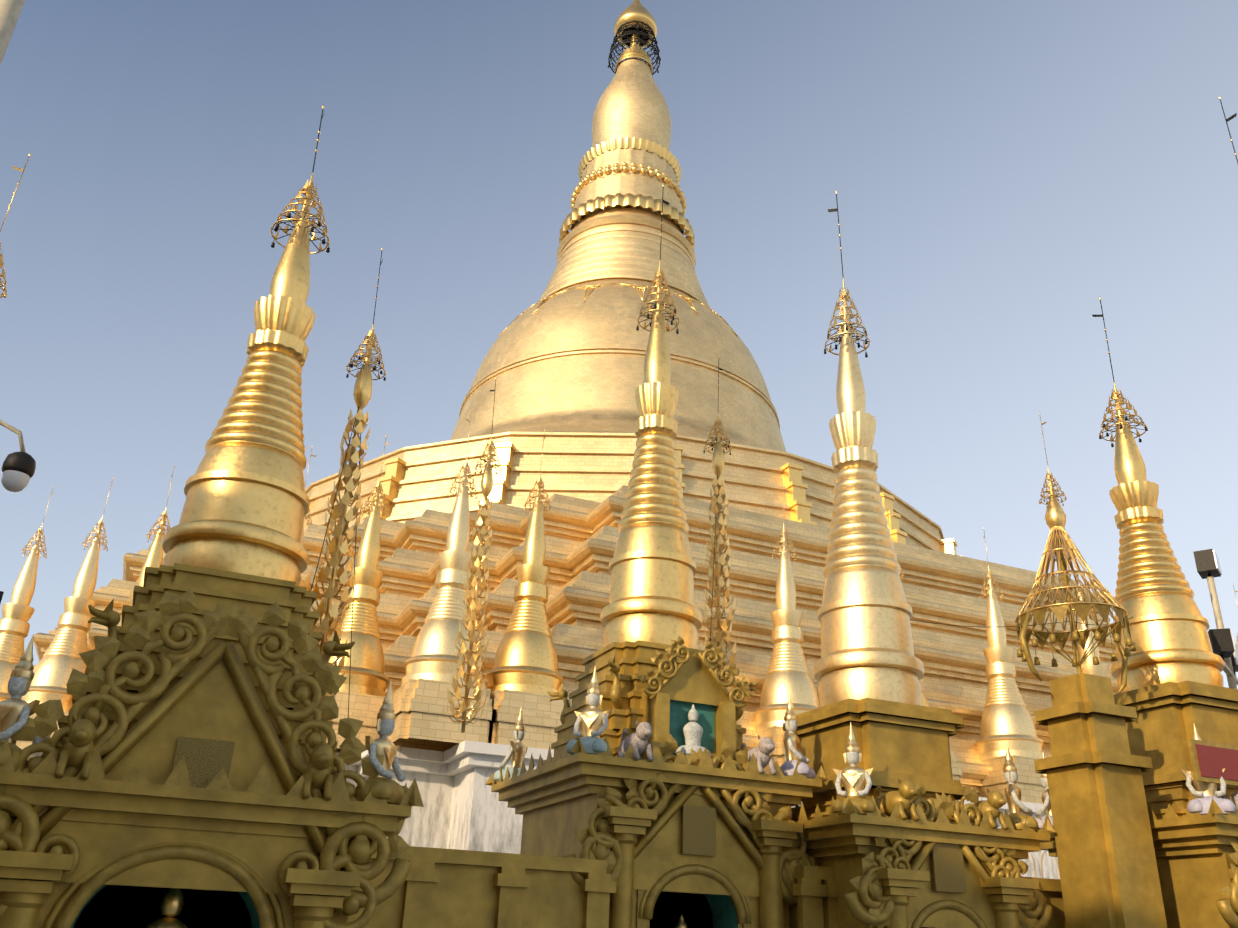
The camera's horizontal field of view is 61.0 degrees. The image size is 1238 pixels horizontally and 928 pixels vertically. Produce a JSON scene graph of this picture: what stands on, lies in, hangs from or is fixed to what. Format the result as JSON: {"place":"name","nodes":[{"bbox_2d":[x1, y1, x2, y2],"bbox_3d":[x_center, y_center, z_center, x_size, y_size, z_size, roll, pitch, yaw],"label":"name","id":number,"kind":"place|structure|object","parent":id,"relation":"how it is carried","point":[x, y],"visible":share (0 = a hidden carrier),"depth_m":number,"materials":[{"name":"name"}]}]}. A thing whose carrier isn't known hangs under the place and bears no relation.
{"place":"outdoors","nodes":[
{"label":"outdoors","id":0,"kind":"place"},
{"bbox_2d":[447,378,501,732],"bbox_3d":[-2.636,1.477,20.002,0.730,7.164,0.733,12,-27,-21],"label":"ornamental pole","id":1,"kind":"object","parent":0,"point":[484,504],"visible":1,"depth_m":19.38,"materials":[{"name":"gold metal"}]},
{"bbox_2d":[0,0,1237,688],"label":"sky","id":2,"kind":"structure","parent":0,"point":[998,170],"materials":[{"name":"blue"}]},
{"label":"ground terrace","id":3,"kind":"structure","parent":0,"visible":0},
{"bbox_2d":[0,0,24,65],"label":"pole mast","id":4,"kind":"object","parent":3,"relation":"on","point":[10,10],"visible":1,"depth_m":9.60,"materials":[{"name":"paint"}]},
{"bbox_2d":[0,152,30,297],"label":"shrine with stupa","id":5,"kind":"object","parent":3,"relation":"on","point":[2,274],"visible":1,"depth_m":16.14,"materials":[{"name":"gold metal"}]},
{"bbox_2d":[0,420,35,603],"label":"street lamp","id":6,"kind":"object","parent":3,"relation":"on","point":[18,469],"visible":1,"depth_m":12.92,"materials":[{"name":"metal"}]},
{"bbox_2d":[0,105,423,927],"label":"shrine","id":7,"kind":"object","parent":3,"relation":"on","point":[184,767],"visible":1,"depth_m":9.99,"materials":[{"name":"gold metal"}]},
{"bbox_2d":[311,247,385,752],"bbox_3d":[-3.541,0.367,13.601,0.738,7.764,0.731,12,-27,-21],"label":"ornamental pole","id":8,"kind":"object","parent":7,"relation":"attached to","point":[362,392],"visible":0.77,"depth_m":13.46,"materials":[{"name":"gold metal"}]},
{"bbox_2d":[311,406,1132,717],"bbox_3d":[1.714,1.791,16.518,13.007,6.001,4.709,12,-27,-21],"label":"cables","id":9,"kind":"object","parent":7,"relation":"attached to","point":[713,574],"visible":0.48,"depth_m":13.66,"materials":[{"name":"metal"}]},
{"bbox_2d":[699,356,740,687],"bbox_3d":[1.813,0.889,19.294,0.749,6.764,0.762,12,-27,-21],"label":"ornamental pole","id":10,"kind":"object","parent":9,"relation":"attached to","point":[718,580],"visible":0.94,"depth_m":18.86,"materials":[{"name":"gold metal"}]},
{"bbox_2d":[33,0,1117,878],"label":"pagoda","id":11,"kind":"object","parent":3,"relation":"on","point":[563,362],"visible":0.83,"depth_m":63.20,"materials":[{"name":"gold metal"}]},
{"bbox_2d":[0,486,53,701],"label":"stupa","id":12,"kind":"object","parent":11,"relation":"on","point":[17,612],"visible":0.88,"depth_m":46.62,"materials":[{"name":"gold metal"}]},
{"bbox_2d":[16,476,113,749],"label":"stupa","id":13,"kind":"object","parent":11,"relation":"on","point":[59,661],"visible":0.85,"depth_m":44.64,"materials":[{"name":"gold metal"}]},
{"bbox_2d":[129,466,174,605],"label":"small stupa","id":14,"kind":"object","parent":11,"relation":"on","point":[154,557],"visible":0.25,"depth_m":45.31,"materials":[{"name":"gold metal"}]},
{"bbox_2d":[299,446,315,586],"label":"small stupa","id":15,"kind":"object","parent":11,"relation":"on","point":[302,582],"visible":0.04,"depth_m":43.05,"materials":[{"name":"gold metal"}]},
{"bbox_2d":[326,434,389,752],"bbox_3d":[-9.850,4.658,40.680,3.294,12.945,3.294,12,-27,-21],"label":"stupa","id":16,"kind":"object","parent":11,"relation":"on","point":[369,681],"visible":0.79,"depth_m":39.03,"materials":[{"name":"gold metal"}]},
{"bbox_2d":[388,412,495,750],"bbox_3d":[-6.022,3.845,38.580,3.294,12.945,3.294,12,-27,-21],"label":"stupa","id":17,"kind":"object","parent":11,"relation":"on","point":[423,720],"visible":0.9,"depth_m":36.19,"materials":[{"name":"gold metal"}]},
{"bbox_2d":[474,429,571,749],"bbox_3d":[-3.278,4.442,39.637,3.294,12.945,3.294,12,-27,-21],"label":"stupa","id":18,"kind":"object","parent":11,"relation":"on","point":[525,674],"visible":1,"depth_m":37.40,"materials":[{"name":"gold metal"}]},
{"bbox_2d":[754,482,819,773],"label":"stupa","id":19,"kind":"object","parent":11,"relation":"on","point":[788,673],"visible":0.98,"depth_m":42.11,"materials":[{"name":"gold metal"}]},
{"bbox_2d":[887,506,962,779],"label":"stupa","id":20,"kind":"object","parent":11,"relation":"on","point":[957,773],"visible":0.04,"depth_m":42.61,"materials":[{"name":"gold metal"}]},
{"bbox_2d":[975,528,1045,803],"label":"stupa","id":21,"kind":"object","parent":11,"relation":"on","point":[1006,718],"visible":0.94,"depth_m":45.54,"materials":[{"name":"gold metal"}]},
{"bbox_2d":[1029,851,1059,878],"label":"plinth niches","id":22,"kind":"object","parent":11,"relation":"attached to","point":[1041,865],"depth_m":42.28,"materials":[{"name":"gold metal"}]},
{"bbox_2d":[1073,567,1105,676],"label":"statue","id":23,"kind":"object","parent":11,"relation":"on","point":[1088,667],"visible":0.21,"depth_m":49.59,"materials":[{"name":"gold metal"}]},
{"bbox_2d":[485,183,828,927],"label":"shrine with stupa","id":24,"kind":"object","parent":3,"relation":"on","point":[661,791],"visible":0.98,"depth_m":14.75,"materials":[{"name":"gold metal"}]},
{"bbox_2d":[347,846,1066,927],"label":"arcade wall","id":25,"kind":"structure","parent":3,"relation":"on","point":[446,888],"depth_m":12.75,"materials":[{"name":"gold metal"}]},
{"bbox_2d":[783,190,1055,927],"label":"shrine with stupa","id":26,"kind":"object","parent":3,"relation":"on","point":[897,833],"visible":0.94,"depth_m":15.15,"materials":[{"name":"gold metal"}]},
{"bbox_2d":[1015,412,1166,927],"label":"pillar","id":27,"kind":"structure","parent":3,"relation":"on","point":[1092,768],"depth_m":14.73,"materials":[{"name":"gold metal"}]},
{"bbox_2d":[1035,297,1237,927],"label":"shrine","id":28,"kind":"object","parent":3,"relation":"on","point":[1175,693],"visible":0.71,"depth_m":16.01,"materials":[{"name":"gold metal"}]},
{"bbox_2d":[1187,739,1237,786],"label":"sign board","id":29,"kind":"object","parent":28,"relation":"attached to","point":[1210,761],"visible":1,"depth_m":14.30,"materials":[{"name":"red metal"}]},
{"bbox_2d":[1193,549,1237,688],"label":"floodlight pole","id":30,"kind":"object","parent":3,"relation":"on","point":[1208,567],"visible":0.79,"depth_m":19.36,"materials":[{"name":"metal"}]},
{"bbox_2d":[1218,96,1237,162],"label":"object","id":31,"kind":"object","parent":3,"relation":"on","point":[1229,119],"visible":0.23,"depth_m":21.38,"materials":[{"name":"gold metal"}]}
]}

